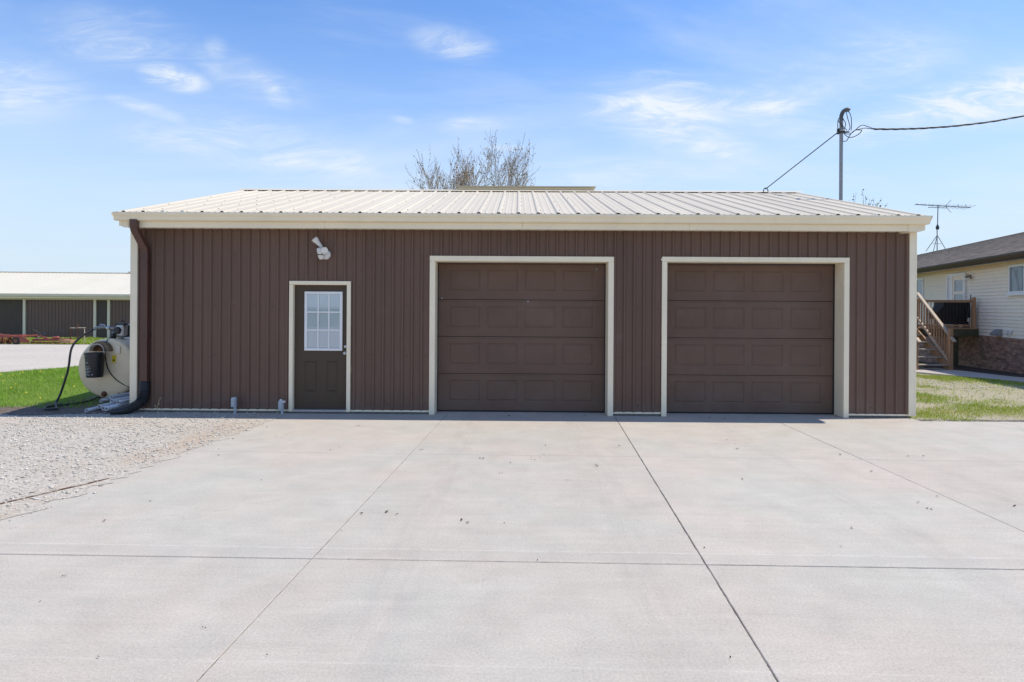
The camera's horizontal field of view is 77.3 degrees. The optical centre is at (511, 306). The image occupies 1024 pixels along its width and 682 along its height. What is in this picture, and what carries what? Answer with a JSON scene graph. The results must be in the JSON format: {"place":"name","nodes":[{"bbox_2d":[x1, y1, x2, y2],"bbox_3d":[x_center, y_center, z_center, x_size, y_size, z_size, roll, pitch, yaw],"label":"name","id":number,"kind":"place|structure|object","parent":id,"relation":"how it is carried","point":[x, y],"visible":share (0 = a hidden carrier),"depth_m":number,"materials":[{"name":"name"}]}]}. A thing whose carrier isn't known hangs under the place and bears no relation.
{"place":"outdoors","nodes":[
{"label":"outdoors","id":0,"kind":"place"},
{"bbox_2d":[0,334,37,343],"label":"farm implement","id":1,"kind":"object","parent":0,"point":[14,339],"visible":0.99,"depth_m":35.65,"materials":[{"name":"red paint"}]},
{"bbox_2d":[0,344,88,371],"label":"gravel drive","id":2,"kind":"structure","parent":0,"point":[17,357],"depth_m":24.26,"materials":[{"name":"grey gravel"}]},
{"bbox_2d":[29,329,74,343],"bbox_3d":[-26.036,1.702,36.337,2.463,0.833,0.904,0,0,1],"label":"farm implement","id":3,"kind":"object","parent":2,"relation":"on","point":[61,340],"visible":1,"depth_m":36.07,"materials":[{"name":"red metal"}]},
{"bbox_2d":[0,365,108,408],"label":"grass","id":4,"kind":"structure","parent":0,"point":[56,371],"depth_m":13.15,"materials":[{"name":"green plant"}]},
{"bbox_2d":[0,395,113,414],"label":"soil bed","id":5,"kind":"object","parent":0,"point":[27,410],"visible":0.39,"depth_m":10.23,"materials":[{"name":"brown soil"}]},
{"bbox_2d":[43,320,129,409],"bbox_3d":[-7.084,0.981,11.560,1.150,1.510,2.805,0,0,1],"label":"fuel tank","id":6,"kind":"object","parent":5,"relation":"on","point":[114,379],"visible":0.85,"depth_m":11.09,"materials":[{"name":"white metal"}]},
{"bbox_2d":[84,344,105,377],"bbox_3d":[-7.088,0.913,10.873,0.324,0.566,0.313,0,0,1],"label":"bucket","id":7,"kind":"object","parent":6,"relation":"hanging from","point":[94,364],"visible":1,"depth_m":10.77,"materials":[{"name":"black plastic"}]},
{"bbox_2d":[84,406,100,411],"bbox_3d":[-6.566,1.617,11.463,0.062,0.097,2.810,0,0,5],"label":"plastic pipe","id":8,"kind":"object","parent":5,"relation":"on","point":[90,409],"visible":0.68,"depth_m":10.14,"materials":[{"name":"white plastic"}]},
{"bbox_2d":[97,402,115,408],"bbox_3d":[-6.440,1.595,11.572,0.062,0.072,2.791,0,0,5],"label":"plastic pipe","id":9,"kind":"object","parent":5,"relation":"on","point":[102,405],"visible":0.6,"depth_m":10.27,"materials":[{"name":"white plastic"}]},
{"bbox_2d":[109,392,129,398],"bbox_3d":[-6.468,1.515,11.822,0.062,0.112,2.499,0,0,7],"label":"plastic pipe","id":10,"kind":"object","parent":9,"relation":"on","point":[119,395],"visible":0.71,"depth_m":10.75,"materials":[{"name":"white plastic"}]},
{"bbox_2d":[104,402,129,410],"bbox_3d":[-6.222,1.591,11.409,0.062,0.062,2.904,0,0,4],"label":"plastic pipe","id":11,"kind":"object","parent":5,"relation":"on","point":[114,407],"visible":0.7,"depth_m":10.14,"materials":[{"name":"white plastic"}]},
{"bbox_2d":[116,398,129,403],"bbox_3d":[-6.180,1.532,11.559,0.062,0.082,2.803,0,0,3],"label":"plastic pipe","id":12,"kind":"object","parent":11,"relation":"on","point":[123,401],"visible":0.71,"depth_m":10.25,"materials":[{"name":"white plastic"}]},
{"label":"plastic pipe","id":13,"kind":"object","parent":5,"relation":"on","visible":0},
{"bbox_2d":[110,396,129,402],"bbox_3d":[-6.350,1.538,11.601,0.062,0.087,2.530,0,0,6],"label":"plastic pipe","id":14,"kind":"object","parent":13,"relation":"on","point":[116,399],"visible":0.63,"depth_m":10.46,"materials":[{"name":"white plastic"}]},
{"bbox_2d":[0,412,285,519],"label":"gravel yard","id":15,"kind":"structure","parent":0,"point":[36,505],"depth_m":7.64,"materials":[{"name":"grey gravel"}]},
{"bbox_2d":[0,477,112,503],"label":"edging strip","id":16,"kind":"object","parent":15,"relation":"on","point":[55,490],"visible":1,"depth_m":5.81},
{"bbox_2d":[231,397,236,413],"bbox_3d":[-4.364,1.601,10.039,0.075,0.365,0.085,0,0,1],"label":"outlet post","id":17,"kind":"object","parent":15,"relation":"on","point":[234,402],"visible":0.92,"depth_m":10.01,"materials":[{"name":"grey metal"}]},
{"bbox_2d":[278,399,285,414],"bbox_3d":[-3.593,1.616,10.012,0.117,0.343,0.085,0,0,1],"label":"outlet post","id":18,"kind":"object","parent":15,"relation":"on","point":[281,402],"visible":0.95,"depth_m":9.98,"materials":[{"name":"white plastic"}]},
{"bbox_2d":[0,413,1023,681],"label":"driveway","id":19,"kind":"structure","parent":0,"point":[286,547],"depth_m":4.38,"materials":[{"name":"concrete"}]},
{"bbox_2d":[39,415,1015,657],"bbox_3d":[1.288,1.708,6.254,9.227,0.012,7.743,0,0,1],"label":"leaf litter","id":20,"kind":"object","parent":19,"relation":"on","point":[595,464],"visible":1,"depth_m":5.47,"materials":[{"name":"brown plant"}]},
{"bbox_2d":[0,0,1023,297],"label":"sky","id":21,"kind":"structure","parent":0,"point":[107,106],"materials":[{"name":"blue"}]},
{"bbox_2d":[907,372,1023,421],"bbox_3d":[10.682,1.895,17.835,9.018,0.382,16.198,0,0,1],"label":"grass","id":22,"kind":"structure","parent":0,"point":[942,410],"depth_m":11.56,"materials":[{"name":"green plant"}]},
{"bbox_2d":[912,363,1023,419],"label":"side yard","id":23,"kind":"structure","parent":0,"point":[989,393],"depth_m":12.94,"materials":[{"name":"plant"}]},
{"bbox_2d":[918,362,1023,376],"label":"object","id":24,"kind":"object","parent":23,"relation":"on","point":[973,369],"visible":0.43,"depth_m":19.62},
{"bbox_2d":[916,368,1023,382],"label":"sidewalk","id":25,"kind":"structure","parent":0,"point":[936,371],"depth_m":17.56,"materials":[{"name":"concrete"}]},
{"bbox_2d":[916,292,978,369],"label":"deck","id":26,"kind":"structure","parent":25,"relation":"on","point":[951,332],"depth_m":20.51,"materials":[{"name":"brown wood"}]},
{"bbox_2d":[930,302,970,326],"bbox_3d":[14.565,0.236,21.388,1.125,0.888,0.550,0,0,1],"label":"barbecue grill","id":27,"kind":"object","parent":26,"relation":"on","point":[945,309],"visible":0.56,"depth_m":21.11,"materials":[{"name":"black metal"}]},
{"bbox_2d":[962,295,970,327],"bbox_3d":[14.909,0.141,20.977,0.220,1.082,0.144,0,0,1],"label":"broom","id":28,"kind":"object","parent":26,"relation":"on","point":[967,318],"visible":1,"depth_m":20.99,"materials":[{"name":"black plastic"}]},
{"bbox_3d":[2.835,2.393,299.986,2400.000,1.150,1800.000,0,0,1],"label":"ground","id":29,"kind":"structure","parent":0,"visible":0},
{"bbox_2d":[5,337,117,343],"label":"grass","id":30,"kind":"structure","parent":29,"relation":"on","point":[89,340],"depth_m":37.59,"materials":[{"name":"green plant"}]},
{"bbox_2d":[70,324,85,340],"bbox_3d":[-25.209,1.631,37.141,0.921,1.250,0.050,0,0,1],"label":"pipe rack","id":31,"kind":"object","parent":30,"relation":"on","point":[77,332],"visible":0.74,"depth_m":37.12,"materials":[{"name":"metal"}]},
{"bbox_2d":[0,271,129,337],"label":"barn","id":32,"kind":"structure","parent":29,"relation":"on","point":[54,304],"depth_m":45.97,"materials":[{"name":"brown metal"}]},
{"bbox_2d":[125,324,129,336],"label":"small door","id":33,"kind":"structure","parent":32,"relation":"in","point":[128,325],"depth_m":46.18,"materials":[{"name":"grey metal"}]},
{"bbox_2d":[405,129,539,189],"bbox_3d":[-1.882,-2.941,30.805,6.476,10.461,6.806,0,0,1],"label":"tree","id":34,"kind":"object","parent":29,"relation":"on","point":[458,182],"visible":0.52,"depth_m":29.61,"materials":[{"name":"brown plant"}]},
{"bbox_2d":[110,186,932,417],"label":"garage","id":35,"kind":"structure","parent":29,"relation":"on","point":[531,300],"depth_m":10.16,"materials":[{"name":"brown metal"}]},
{"bbox_2d":[294,285,346,408],"bbox_3d":[-3.041,0.640,10.184,0.844,1.970,0.067,0,0,4],"label":"service door","id":36,"kind":"structure","parent":35,"relation":"in","point":[320,310],"depth_m":10.19,"materials":[{"name":"brown paint"}]},
{"bbox_2d":[312,236,330,259],"bbox_3d":[-2.993,-0.921,10.022,0.279,0.361,0.224,0,0,1],"label":"security light","id":37,"kind":"object","parent":35,"relation":"attached to","point":[323,252],"visible":1,"depth_m":9.99,"materials":[{"name":"white plastic"}]},
{"bbox_2d":[437,263,605,411],"bbox_3d":[0.149,0.473,10.429,2.770,2.472,0.090,0,0,1],"label":"garage door","id":38,"kind":"structure","parent":35,"relation":"in","point":[512,337],"depth_m":10.40,"materials":[{"name":"brown metal"}]},
{"bbox_2d":[660,260,834,413],"bbox_3d":[3.825,0.493,10.394,2.810,2.478,0.090,0,0,1],"label":"garage door","id":39,"kind":"structure","parent":35,"relation":"in","point":[742,338],"depth_m":10.37,"materials":[{"name":"brown metal"}]},
{"bbox_2d":[837,107,851,199],"bbox_3d":[6.542,-1.029,12.608,0.380,5.760,0.260,0,0,1],"label":"service mast","id":40,"kind":"object","parent":29,"relation":"on","point":[840,130],"visible":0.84,"depth_m":12.58,"materials":[{"name":"metal"}]},
{"bbox_2d":[763,133,836,192],"bbox_3d":[6.000,-2.946,13.354,0.104,0.992,1.704,0,0,-32],"label":"guy wire","id":41,"kind":"object","parent":40,"relation":"attached to","point":[797,163],"visible":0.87,"depth_m":13.37,"materials":[{"name":"grey metal"}]},
{"bbox_2d":[843,115,1023,141],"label":"service cable","id":42,"kind":"object","parent":40,"relation":"attached to","point":[928,127],"visible":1,"depth_m":12.87,"materials":[{"name":"black rubber"}]},
{"bbox_2d":[852,189,887,206],"bbox_3d":[13.080,-1.209,25.638,3.338,6.865,4.470,0,0,39],"label":"tree","id":43,"kind":"object","parent":29,"relation":"on","point":[869,200],"depth_m":24.85,"materials":[{"name":"grey plant"}]},
{"bbox_2d":[917,232,1023,373],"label":"house","id":44,"kind":"structure","parent":29,"relation":"on","point":[994,269],"depth_m":20.54,"materials":[{"name":"beige plastic"}]},
{"bbox_2d":[917,278,923,299],"bbox_3d":[16.507,-0.688,26.206,0.095,0.900,1.820,0,0,14],"label":"window","id":45,"kind":"structure","parent":44,"relation":"in","point":[920,282],"depth_m":25.68,"materials":[{"name":"white paint"}]},
{"bbox_2d":[915,200,975,250],"bbox_3d":[23.016,-4.274,34.145,3.024,2.884,1.448,0,0,1],"label":"tv antenna","id":46,"kind":"object","parent":44,"relation":"attached to","point":[937,229],"visible":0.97,"depth_m":34.13,"materials":[{"name":"metal"}]},
{"bbox_2d":[953,275,962,326],"bbox_3d":[15.499,-0.184,22.226,0.063,1.780,0.910,0,0,14],"label":"storm door","id":47,"kind":"structure","parent":44,"relation":"in","point":[957,280],"depth_m":22.26,"materials":[{"name":"beige plastic"}]},
{"bbox_2d":[1006,263,1023,295],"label":"window","id":48,"kind":"structure","parent":44,"relation":"in","point":[1016,271],"depth_m":18.53,"materials":[{"name":"white paint"}]}
]}

